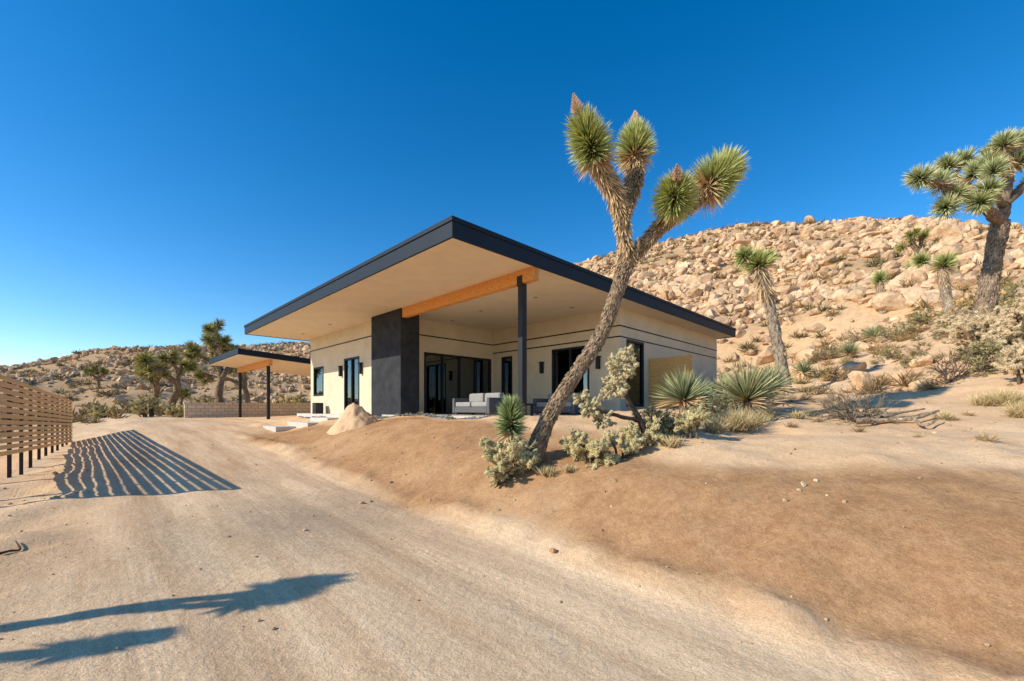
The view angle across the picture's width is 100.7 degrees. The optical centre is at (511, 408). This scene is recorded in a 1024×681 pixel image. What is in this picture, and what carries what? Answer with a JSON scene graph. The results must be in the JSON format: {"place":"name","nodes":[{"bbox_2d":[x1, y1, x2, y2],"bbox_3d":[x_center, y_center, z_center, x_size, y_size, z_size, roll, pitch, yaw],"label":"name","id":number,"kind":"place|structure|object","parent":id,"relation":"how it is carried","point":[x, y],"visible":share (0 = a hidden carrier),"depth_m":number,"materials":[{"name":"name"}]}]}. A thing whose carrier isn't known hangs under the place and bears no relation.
{"place":"outdoors","nodes":[
{"label":"outdoors","id":0,"kind":"place"},
{"bbox_2d":[274,393,301,402],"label":"cholla cactus","id":1,"kind":"object","parent":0,"point":[288,400],"visible":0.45,"depth_m":29.74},
{"bbox_2d":[248,238,731,340],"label":"soffit","id":2,"kind":"structure","parent":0,"point":[448,266],"depth_m":12.98,"materials":[{"name":"paint"}]},
{"bbox_2d":[0,226,1023,680],"bbox_3d":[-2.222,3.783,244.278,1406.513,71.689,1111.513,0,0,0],"label":"desert ground","id":3,"kind":"structure","parent":0,"point":[862,570],"depth_m":4.21,"materials":[{"name":"sand"}]},
{"bbox_2d":[0,374,72,477],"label":"wooden slat fence","id":4,"kind":"object","parent":3,"relation":"on","point":[9,421],"visible":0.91,"depth_m":10.21,"materials":[{"name":"brown wood"}]},
{"bbox_2d":[82,364,110,389],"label":"joshua tree","id":5,"kind":"object","parent":3,"relation":"on","point":[93,371],"visible":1,"depth_m":51.70,"materials":[{"name":"green plant"}]},
{"bbox_2d":[86,402,120,418],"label":"cholla cactus","id":6,"kind":"object","parent":3,"relation":"on","point":[104,410],"visible":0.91,"depth_m":29.86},
{"bbox_2d":[126,394,162,416],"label":"cholla cactus","id":7,"kind":"object","parent":3,"relation":"on","point":[139,408],"visible":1,"depth_m":26.74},
{"bbox_2d":[132,358,169,414],"bbox_3d":[-25.100,-1.550,29.537,2.250,4.572,3.185,0,0,-42],"label":"joshua tree","id":8,"kind":"object","parent":3,"relation":"on","point":[154,381],"visible":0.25,"depth_m":29.52,"materials":[{"name":"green plant"}]},
{"bbox_2d":[0,341,310,415],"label":"boulder hillside","id":9,"kind":"structure","parent":3,"relation":"on","point":[140,383],"depth_m":63.34,"materials":[{"name":"stone"}]},
{"bbox_2d":[131,347,199,413],"bbox_3d":[-23.111,-1.707,28.092,2.295,4.908,4.397,0,0,9],"label":"joshua tree","id":10,"kind":"object","parent":3,"relation":"on","point":[147,361],"visible":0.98,"depth_m":28.13,"materials":[{"name":"green plant"}]},
{"bbox_2d":[159,401,183,416],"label":"cholla cactus","id":11,"kind":"object","parent":3,"relation":"on","point":[178,410],"visible":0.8,"depth_m":25.80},
{"bbox_2d":[179,385,192,405],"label":"joshua tree","id":12,"kind":"object","parent":3,"relation":"on","point":[183,393],"visible":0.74,"depth_m":42.03,"materials":[{"name":"green plant"}]},
{"bbox_2d":[181,318,242,402],"bbox_3d":[-23.623,-3.386,34.166,3.520,8.066,6.036,0,0,30],"label":"joshua tree","id":13,"kind":"object","parent":3,"relation":"on","point":[211,331],"visible":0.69,"depth_m":33.55,"materials":[{"name":"green plant"}]},
{"bbox_2d":[192,365,250,402],"bbox_3d":[-24.791,-2.307,36.874,4.984,5.793,2.535,0,0,-20],"label":"joshua tree","id":14,"kind":"object","parent":3,"relation":"on","point":[201,375],"visible":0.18,"depth_m":36.38,"materials":[{"name":"green plant"}]},
{"bbox_2d":[183,402,310,417],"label":"block retaining wall","id":15,"kind":"structure","parent":3,"relation":"on","point":[204,410],"depth_m":26.66,"materials":[{"name":"concrete"}]},
{"bbox_2d":[209,348,310,418],"bbox_3d":[-12.940,-1.050,25.385,6.800,3.700,7.400,0,0,45],"label":"carport","id":16,"kind":"object","parent":3,"relation":"on","point":[242,360],"visible":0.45,"depth_m":22.66,"materials":[{"name":"wood"}]},
{"bbox_2d":[263,417,338,431],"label":"concrete steps","id":17,"kind":"structure","parent":3,"relation":"on","point":[292,424],"depth_m":15.98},
{"bbox_2d":[311,321,370,413],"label":"side wall","id":18,"kind":"structure","parent":3,"relation":"on","point":[330,359],"depth_m":18.10,"materials":[{"name":"paint"}]},
{"bbox_2d":[313,366,323,395],"bbox_3d":[-8.970,-1.250,19.774,0.120,1.340,1.190,0,0,-45],"label":"side window frame","id":19,"kind":"object","parent":18,"relation":"attached to","point":[314,369],"visible":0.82,"depth_m":19.96,"materials":[{"name":"black metal"}]},
{"bbox_2d":[315,368,322,393],"bbox_3d":[-8.959,-1.250,19.785,0.010,1.190,1.040,0,0,-45],"label":"side window glass","id":20,"kind":"object","parent":19,"relation":"attached to","point":[318,381],"visible":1,"depth_m":19.79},
{"bbox_2d":[344,356,358,409],"bbox_3d":[-6.495,-0.928,17.299,1.390,2.285,0.120,0,0,45],"label":"entry door frame","id":21,"kind":"object","parent":18,"relation":"attached to","point":[351,358],"visible":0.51,"depth_m":17.27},
{"bbox_2d":[346,359,357,406],"bbox_3d":[-6.484,-0.917,17.310,1.240,2.155,0.010,0,0,45],"label":"entry door glass","id":22,"kind":"object","parent":21,"relation":"in","point":[348,382],"visible":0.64,"depth_m":17.46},
{"bbox_2d":[327,403,377,434],"bbox_3d":[-4.557,0.431,12.200,1.800,1.194,1.800,0,0,0],"label":"sand pile","id":23,"kind":"object","parent":3,"relation":"on","point":[353,416],"visible":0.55,"depth_m":11.84,"materials":[{"name":"sand"}]},
{"bbox_2d":[298,413,490,419],"bbox_3d":[-5.228,0.318,15.268,0.496,0.360,13.049,0,0,-45],"label":"gravel strip","id":24,"kind":"object","parent":3,"relation":"on","point":[425,414],"visible":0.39,"depth_m":12.31,"materials":[{"name":"gravel"}]},
{"bbox_2d":[297,413,581,417],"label":"patio slab","id":25,"kind":"structure","parent":3,"relation":"on","point":[339,415],"depth_m":14.99,"materials":[{"name":"concrete"}]},
{"bbox_2d":[312,403,322,413],"bbox_3d":[-8.609,-0.005,18.827,0.400,0.490,0.350,0,0,45],"label":"planter pot","id":26,"kind":"object","parent":25,"relation":"on","point":[317,408],"visible":1,"depth_m":18.68,"materials":[{"name":"grey paint"}]},
{"bbox_2d":[371,308,418,416],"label":"chimney block","id":27,"kind":"structure","parent":25,"relation":"on","point":[394,362],"depth_m":14.47,"materials":[{"name":"grey paint"}]},
{"bbox_2d":[452,392,503,414],"bbox_3d":[-1.061,-0.145,13.789,1.840,0.720,0.800,0,0,45],"label":"patio sofa","id":28,"kind":"object","parent":25,"relation":"on","point":[485,403],"visible":0.81,"depth_m":13.56,"materials":[{"name":"grey fabric"}]},
{"bbox_2d":[517,275,526,415],"bbox_3d":[0.241,-1.343,10.303,0.188,3.715,0.170,0,0,-45],"label":"porch post","id":29,"kind":"object","parent":25,"relation":"on","point":[522,339],"visible":0.81,"depth_m":10.26,"materials":[{"name":"black metal"}]},
{"bbox_2d":[402,266,538,317],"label":"timber beam","id":30,"kind":"structure","parent":29,"relation":"on","point":[505,282],"depth_m":11.48,"materials":[{"name":"brown wood"}]},
{"bbox_2d":[533,393,588,414],"bbox_3d":[1.591,-0.145,13.965,1.740,0.720,0.800,0,0,45],"label":"patio sofa","id":31,"kind":"object","parent":25,"relation":"on","point":[541,404],"visible":0.43,"depth_m":13.87,"materials":[{"name":"grey fabric"}]},
{"bbox_2d":[419,319,492,413],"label":"porch wall","id":32,"kind":"structure","parent":3,"relation":"on","point":[444,346],"depth_m":16.80,"materials":[{"name":"paint"}]},
{"bbox_2d":[424,352,490,413],"bbox_3d":[-2.132,-0.953,17.158,0.120,2.335,3.390,0,0,45],"label":"porch sliding door frame","id":33,"kind":"object","parent":32,"relation":"attached to","point":[442,379],"visible":0.74,"depth_m":16.55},
{"bbox_2d":[426,354,488,412],"bbox_3d":[-2.143,-0.942,17.169,0.010,2.205,3.240,0,0,45],"label":"porch sliding door glass","id":34,"kind":"object","parent":33,"relation":"in","point":[433,381],"visible":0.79,"depth_m":16.90,"materials":[{"name":"glass"}]},
{"bbox_2d":[489,458,520,488],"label":"cholla cactus","id":35,"kind":"object","parent":3,"relation":"on","point":[500,476],"visible":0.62,"depth_m":6.32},
{"bbox_2d":[0,348,1018,674],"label":"loose stones","id":36,"kind":"object","parent":3,"relation":"on","point":[552,550],"visible":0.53,"depth_m":6.24,"materials":[{"name":"stone"}]},
{"bbox_2d":[491,393,528,474],"bbox_3d":[-0.013,0.423,6.598,0.627,1.405,0.635,0,0,0],"label":"joshua tree","id":37,"kind":"object","parent":3,"relation":"on","point":[510,414],"visible":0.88,"depth_m":6.53,"materials":[{"name":"green plant"}]},
{"bbox_2d":[479,434,541,480],"bbox_3d":[-0.032,0.741,6.367,0.961,0.707,0.710,0,0,0],"label":"cholla cactus","id":38,"kind":"object","parent":3,"relation":"on","point":[517,447],"visible":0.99,"depth_m":6.26,"materials":[{"name":"plant"}]},
{"bbox_2d":[0,215,1023,441],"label":"desert scrub","id":39,"kind":"object","parent":3,"relation":"on","point":[82,417],"visible":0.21,"depth_m":30.71,"materials":[{"name":"green plant"}]},
{"bbox_2d":[520,439,544,472],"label":"cholla cactus","id":40,"kind":"object","parent":3,"relation":"on","point":[528,453],"visible":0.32,"depth_m":6.46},
{"bbox_2d":[536,465,558,476],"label":"dry grass tuft","id":41,"kind":"object","parent":3,"relation":"on","point":[547,471],"visible":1,"depth_m":6.16,"materials":[{"name":"beige plant"}]},
{"bbox_2d":[493,308,622,413],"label":"porch back wall","id":42,"kind":"structure","parent":3,"relation":"on","point":[539,385],"depth_m":16.15,"materials":[{"name":"paint"}]},
{"bbox_2d":[501,356,511,396],"bbox_3d":[-0.184,-1.325,17.819,0.640,1.690,0.120,0,0,45],"label":"narrow window frame","id":43,"kind":"object","parent":42,"relation":"attached to","point":[502,374],"visible":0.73,"depth_m":17.96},
{"bbox_2d":[504,358,510,394],"bbox_3d":[-0.173,-1.325,17.830,0.490,1.540,0.010,0,0,45],"label":"narrow window glass","id":44,"kind":"object","parent":43,"relation":"in","point":[507,376],"visible":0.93,"depth_m":17.84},
{"bbox_2d":[311,325,716,358],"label":"wall reveals","id":45,"kind":"structure","parent":42,"relation":"attached to","point":[559,344],"depth_m":16.46,"materials":[{"name":"black metal"}]},
{"bbox_2d":[552,346,588,413],"bbox_3d":[2.139,-1.002,15.496,1.690,2.435,0.120,0,0,45],"label":"bedroom sliding door frame","id":46,"kind":"object","parent":42,"relation":"attached to","point":[563,349],"visible":0.4,"depth_m":15.54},
{"bbox_2d":[554,348,586,392],"bbox_3d":[2.150,-0.992,15.507,0.010,2.305,1.540,0,0,-45],"label":"bedroom sliding door glass","id":47,"kind":"object","parent":46,"relation":"in","point":[561,364],"visible":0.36,"depth_m":15.71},
{"bbox_2d":[559,429,593,461],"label":"cholla cactus","id":48,"kind":"object","parent":3,"relation":"on","point":[564,442],"visible":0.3,"depth_m":6.64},
{"bbox_2d":[567,428,620,470],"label":"cholla cactus","id":49,"kind":"object","parent":3,"relation":"on","point":[590,450],"visible":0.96,"depth_m":6.12,"materials":[{"name":"plant"}]},
{"bbox_2d":[572,344,645,433],"bbox_3d":[1.595,-0.161,6.663,1.332,1.669,0.580,0,0,0],"label":"cholla cactus","id":50,"kind":"object","parent":3,"relation":"on","point":[621,368],"visible":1,"depth_m":6.58,"materials":[{"name":"plant"}]},
{"bbox_2d":[600,421,645,458],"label":"cholla cactus","id":51,"kind":"object","parent":3,"relation":"on","point":[628,443],"visible":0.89,"depth_m":6.18,"materials":[{"name":"plant"}]},
{"bbox_2d":[528,93,752,464],"bbox_3d":[2.095,-1.967,6.729,3.919,6.060,1.392,0,0,-12],"label":"joshua tree","id":52,"kind":"object","parent":3,"relation":"on","point":[680,196],"visible":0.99,"depth_m":6.71,"materials":[{"name":"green plant"}]},
{"bbox_2d":[632,417,665,446],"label":"cholla cactus","id":53,"kind":"object","parent":3,"relation":"on","point":[651,435],"visible":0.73,"depth_m":6.43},
{"bbox_2d":[628,402,695,439],"bbox_3d":[2.485,0.316,7.241,1.074,0.889,1.153,0,0,14],"label":"desert shrub","id":54,"kind":"object","parent":3,"relation":"on","point":[648,412],"visible":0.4,"depth_m":6.97,"materials":[{"name":"green plant"}]},
{"bbox_2d":[623,309,716,410],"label":"gable wall","id":55,"kind":"structure","parent":3,"relation":"on","point":[701,364],"depth_m":16.48,"materials":[{"name":"paint"}]},
{"bbox_2d":[626,339,643,406],"bbox_3d":[4.243,-1.202,14.743,0.120,2.275,1.190,0,0,45],"label":"gable window frame","id":56,"kind":"object","parent":55,"relation":"attached to","point":[642,372],"visible":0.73,"depth_m":15.08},
{"bbox_2d":[628,342,640,403],"bbox_3d":[4.232,-1.202,14.754,1.040,2.125,0.010,0,0,-45],"label":"gable window glass","id":57,"kind":"object","parent":56,"relation":"in","point":[634,390],"visible":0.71,"depth_m":14.88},
{"bbox_2d":[649,354,691,408],"bbox_3d":[5.547,-0.720,14.902,1.510,2.240,0.120,0,0,45],"label":"cedar privacy screen","id":58,"kind":"object","parent":3,"relation":"on","point":[686,364],"visible":0.55,"depth_m":15.01,"materials":[{"name":"wood"}]},
{"bbox_2d":[656,433,686,446],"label":"dry grass tuft","id":59,"kind":"object","parent":3,"relation":"on","point":[670,441],"visible":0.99,"depth_m":6.26,"materials":[{"name":"beige plant"}]},
{"bbox_2d":[658,414,685,435],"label":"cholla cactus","id":60,"kind":"object","parent":3,"relation":"on","point":[669,423],"visible":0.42,"depth_m":6.98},
{"bbox_2d":[649,367,722,413],"bbox_3d":[3.682,-0.329,9.027,1.541,1.239,1.541,0,0,24],"label":"mojave yucca","id":61,"kind":"object","parent":3,"relation":"on","point":[684,394],"visible":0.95,"depth_m":8.88,"materials":[{"name":"green plant"}]},
{"bbox_2d":[671,404,712,438],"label":"cholla cactus","id":62,"kind":"object","parent":3,"relation":"on","point":[692,416],"visible":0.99,"depth_m":6.67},
{"bbox_2d":[683,388,746,424],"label":"desert shrub","id":63,"kind":"object","parent":3,"relation":"on","point":[711,408],"visible":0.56,"depth_m":8.28,"materials":[{"name":"green plant"}]},
{"bbox_2d":[700,372,732,411],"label":"mojave yucca","id":64,"kind":"object","parent":3,"relation":"on","point":[717,389],"visible":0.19,"depth_m":9.46,"materials":[{"name":"green plant"}]},
{"bbox_2d":[701,416,734,432],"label":"dry grass tuft","id":65,"kind":"object","parent":3,"relation":"on","point":[718,426],"visible":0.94,"depth_m":7.21,"materials":[{"name":"beige plant"}]},
{"bbox_2d":[710,404,768,430],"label":"dry grass tuft","id":66,"kind":"object","parent":3,"relation":"on","point":[741,421],"visible":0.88,"depth_m":7.45,"materials":[{"name":"beige plant"}]},
{"bbox_2d":[701,358,795,412],"bbox_3d":[4.849,-0.405,8.798,1.952,1.404,1.931,0,0,0],"label":"mojave yucca","id":67,"kind":"object","parent":3,"relation":"on","point":[745,390],"visible":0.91,"depth_m":8.63,"materials":[{"name":"green plant"}]},
{"bbox_2d":[739,409,781,426],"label":"dry grass tuft","id":68,"kind":"object","parent":3,"relation":"on","point":[764,420],"visible":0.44,"depth_m":7.78,"materials":[{"name":"beige plant"}]},
{"bbox_2d":[731,244,792,395],"bbox_3d":[7.055,-2.434,11.976,1.641,4.534,1.061,0,0,25],"label":"joshua tree","id":69,"kind":"object","parent":3,"relation":"on","point":[763,260],"visible":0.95,"depth_m":11.90,"materials":[{"name":"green plant"}]},
{"bbox_2d":[746,404,778,418],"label":"dry grass tuft","id":70,"kind":"object","parent":3,"relation":"on","point":[763,410],"visible":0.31,"depth_m":8.49,"materials":[{"name":"beige plant"}]},
{"bbox_2d":[755,359,799,406],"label":"mojave yucca","id":71,"kind":"object","parent":3,"relation":"on","point":[782,380],"visible":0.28,"depth_m":9.62,"materials":[{"name":"green plant"}]},
{"bbox_2d":[787,410,809,417],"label":"dry grass tuft","id":72,"kind":"object","parent":3,"relation":"on","point":[795,415],"visible":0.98,"depth_m":7.96,"materials":[{"name":"beige plant"}]},
{"bbox_2d":[574,215,1023,377],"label":"boulder hillside","id":73,"kind":"structure","parent":3,"relation":"on","point":[889,299],"depth_m":37.92,"materials":[{"name":"stone"}]},
{"bbox_2d":[892,226,931,255],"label":"joshua tree","id":74,"kind":"object","parent":73,"relation":"on","point":[915,235],"visible":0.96,"depth_m":32.86,"materials":[{"name":"green plant"}]},
{"bbox_2d":[789,359,818,375],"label":"mojave yucca","id":75,"kind":"object","parent":3,"relation":"on","point":[804,368],"visible":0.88,"depth_m":14.93,"materials":[{"name":"green plant"}]},
{"bbox_2d":[802,381,832,395],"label":"desert shrub","id":76,"kind":"object","parent":3,"relation":"on","point":[815,390],"visible":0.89,"depth_m":10.92,"materials":[{"name":"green plant"}]},
{"bbox_2d":[803,339,841,362],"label":"desert shrub","id":77,"kind":"object","parent":3,"relation":"on","point":[825,352],"visible":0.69,"depth_m":20.03,"materials":[{"name":"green plant"}]},
{"bbox_2d":[821,367,848,381],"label":"desert shrub","id":78,"kind":"object","parent":3,"relation":"on","point":[836,373],"visible":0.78,"depth_m":12.96,"materials":[{"name":"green plant"}]},
{"bbox_2d":[831,340,867,358],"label":"mojave yucca","id":79,"kind":"object","parent":3,"relation":"on","point":[850,349],"visible":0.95,"depth_m":17.94,"materials":[{"name":"green plant"}]},
{"bbox_2d":[839,327,871,344],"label":"desert shrub","id":80,"kind":"object","parent":3,"relation":"on","point":[850,337],"visible":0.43,"depth_m":23.26,"materials":[{"name":"beige plant"}]},
{"bbox_2d":[808,383,904,424],"bbox_3d":[6.066,0.008,7.557,1.347,0.909,1.463,0,0,27],"label":"dry desert shrub","id":81,"kind":"object","parent":3,"relation":"on","point":[835,411],"visible":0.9,"depth_m":7.57,"materials":[{"name":"brown plant"}]},
{"bbox_2d":[713,295,1023,398],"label":"scattered boulders","id":82,"kind":"object","parent":3,"relation":"on","point":[857,371],"visible":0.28,"depth_m":13.42,"materials":[{"name":"stone"}]},
{"bbox_2d":[859,324,885,341],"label":"mojave yucca","id":83,"kind":"object","parent":3,"relation":"on","point":[870,333],"visible":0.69,"depth_m":21.98,"materials":[{"name":"green plant"}]},
{"bbox_2d":[867,269,888,313],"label":"joshua tree","id":84,"kind":"object","parent":3,"relation":"on","point":[879,287],"visible":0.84,"depth_m":25.89,"materials":[{"name":"green plant"}]},
{"bbox_2d":[869,346,904,362],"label":"desert shrub","id":85,"kind":"object","parent":3,"relation":"on","point":[886,352],"visible":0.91,"depth_m":13.89,"materials":[{"name":"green plant"}]},
{"bbox_2d":[869,318,918,342],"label":"desert shrub","id":86,"kind":"object","parent":3,"relation":"on","point":[897,331],"visible":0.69,"depth_m":18.93,"materials":[{"name":"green plant"}]},
{"bbox_2d":[850,408,940,426],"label":"fallen dead branch","id":87,"kind":"object","parent":3,"relation":"on","point":[880,419],"visible":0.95,"depth_m":7.00,"materials":[{"name":"wood"}]},
{"bbox_2d":[894,350,937,369],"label":"desert shrub","id":88,"kind":"object","parent":3,"relation":"on","point":[909,360],"visible":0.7,"depth_m":11.91,"materials":[{"name":"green plant"}]},
{"bbox_2d":[901,307,941,325],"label":"desert shrub","id":89,"kind":"object","parent":3,"relation":"on","point":[919,317],"visible":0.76,"depth_m":20.78,"materials":[{"name":"green plant"}]},
{"bbox_2d":[908,250,960,318],"bbox_3d":[19.089,-5.460,19.166,1.810,3.540,1.248,0,0,33],"label":"joshua tree","id":90,"kind":"object","parent":3,"relation":"on","point":[942,264],"visible":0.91,"depth_m":18.93,"materials":[{"name":"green plant"}]},
{"bbox_2d":[932,411,956,418],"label":"dry grass tuft","id":91,"kind":"object","parent":3,"relation":"on","point":[938,415],"visible":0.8,"depth_m":6.96,"materials":[{"name":"beige plant"}]},
{"bbox_2d":[926,315,964,340],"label":"desert shrub","id":92,"kind":"object","parent":3,"relation":"on","point":[933,334],"visible":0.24,"depth_m":14.75,"materials":[{"name":"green plant"}]},
{"bbox_2d":[913,346,1002,384],"bbox_3d":[10.122,-0.950,9.726,1.343,1.014,1.296,0,0,0],"label":"dry desert shrub","id":93,"kind":"object","parent":3,"relation":"on","point":[951,378],"visible":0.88,"depth_m":9.67,"materials":[{"name":"brown plant"}]},
{"bbox_2d":[900,126,1023,315],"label":"joshua tree","id":94,"kind":"object","parent":3,"relation":"on","point":[1003,156],"visible":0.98,"depth_m":13.01,"materials":[{"name":"green plant"}]},
{"bbox_2d":[934,305,1006,357],"bbox_3d":[12.337,-2.079,11.417,1.384,1.468,1.406,0,0,40],"label":"cholla cactus","id":95,"kind":"object","parent":3,"relation":"on","point":[950,319],"visible":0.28,"depth_m":11.56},
{"bbox_2d":[940,289,1001,316],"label":"desert shrub","id":96,"kind":"object","parent":3,"relation":"on","point":[963,302],"visible":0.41,"depth_m":16.90,"materials":[{"name":"beige plant"}]},
{"bbox_2d":[931,305,1023,354],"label":"cholla cactus","id":97,"kind":"object","parent":3,"relation":"on","point":[963,326],"visible":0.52,"depth_m":10.54,"materials":[{"name":"plant"}]},
{"bbox_2d":[948,337,1009,376],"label":"desert shrub","id":98,"kind":"object","parent":3,"relation":"on","point":[982,357],"visible":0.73,"depth_m":9.48,"materials":[{"name":"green plant"}]},
{"bbox_2d":[966,392,999,405],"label":"dry grass tuft","id":99,"kind":"object","parent":3,"relation":"on","point":[979,401],"visible":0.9,"depth_m":7.58,"materials":[{"name":"beige plant"}]},
{"bbox_2d":[969,280,1018,309],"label":"desert shrub","id":100,"kind":"object","parent":3,"relation":"on","point":[1003,286],"visible":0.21,"depth_m":18.68,"materials":[{"name":"beige plant"}]},
{"bbox_2d":[966,286,1023,362],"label":"cholla cactus","id":101,"kind":"object","parent":3,"relation":"on","point":[999,332],"visible":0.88,"depth_m":9.76,"materials":[{"name":"plant"}]},
{"bbox_2d":[974,384,1023,405],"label":"dry grass tuft","id":102,"kind":"object","parent":3,"relation":"on","point":[1013,397],"visible":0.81,"depth_m":7.33,"materials":[{"name":"beige plant"}]},
{"bbox_2d":[990,342,1023,384],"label":"cholla cactus","id":103,"kind":"object","parent":3,"relation":"on","point":[1014,354],"visible":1,"depth_m":8.26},
{"bbox_2d":[997,399,1023,417],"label":"dry grass tuft","id":104,"kind":"object","parent":3,"relation":"on","point":[1016,411],"visible":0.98,"depth_m":6.62,"materials":[{"name":"beige plant"}]},
{"bbox_2d":[998,279,1023,306],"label":"desert shrub","id":105,"kind":"object","parent":3,"relation":"on","point":[1009,294],"visible":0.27,"depth_m":15.23,"materials":[{"name":"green plant"}]},
{"bbox_2d":[0,0,1023,365],"label":"sky","id":106,"kind":"structure","parent":0,"point":[169,168],"materials":[{"name":"blue"}]},
{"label":"roof","id":107,"kind":"object","parent":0,"visible":0},
{"bbox_2d":[245,221,735,340],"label":"fascia","id":108,"kind":"structure","parent":107,"relation":"attached to","point":[448,231],"depth_m":10.59,"materials":[{"name":"metal"}]},
{"bbox_2d":[244,215,735,329],"bbox_3d":[-0.788,-3.666,19.364,15.350,0.088,16.380,0,0,45],"label":"roof cap","id":109,"kind":"object","parent":108,"relation":"on","point":[462,222],"visible":0.62,"depth_m":10.53,"materials":[{"name":"metal"}]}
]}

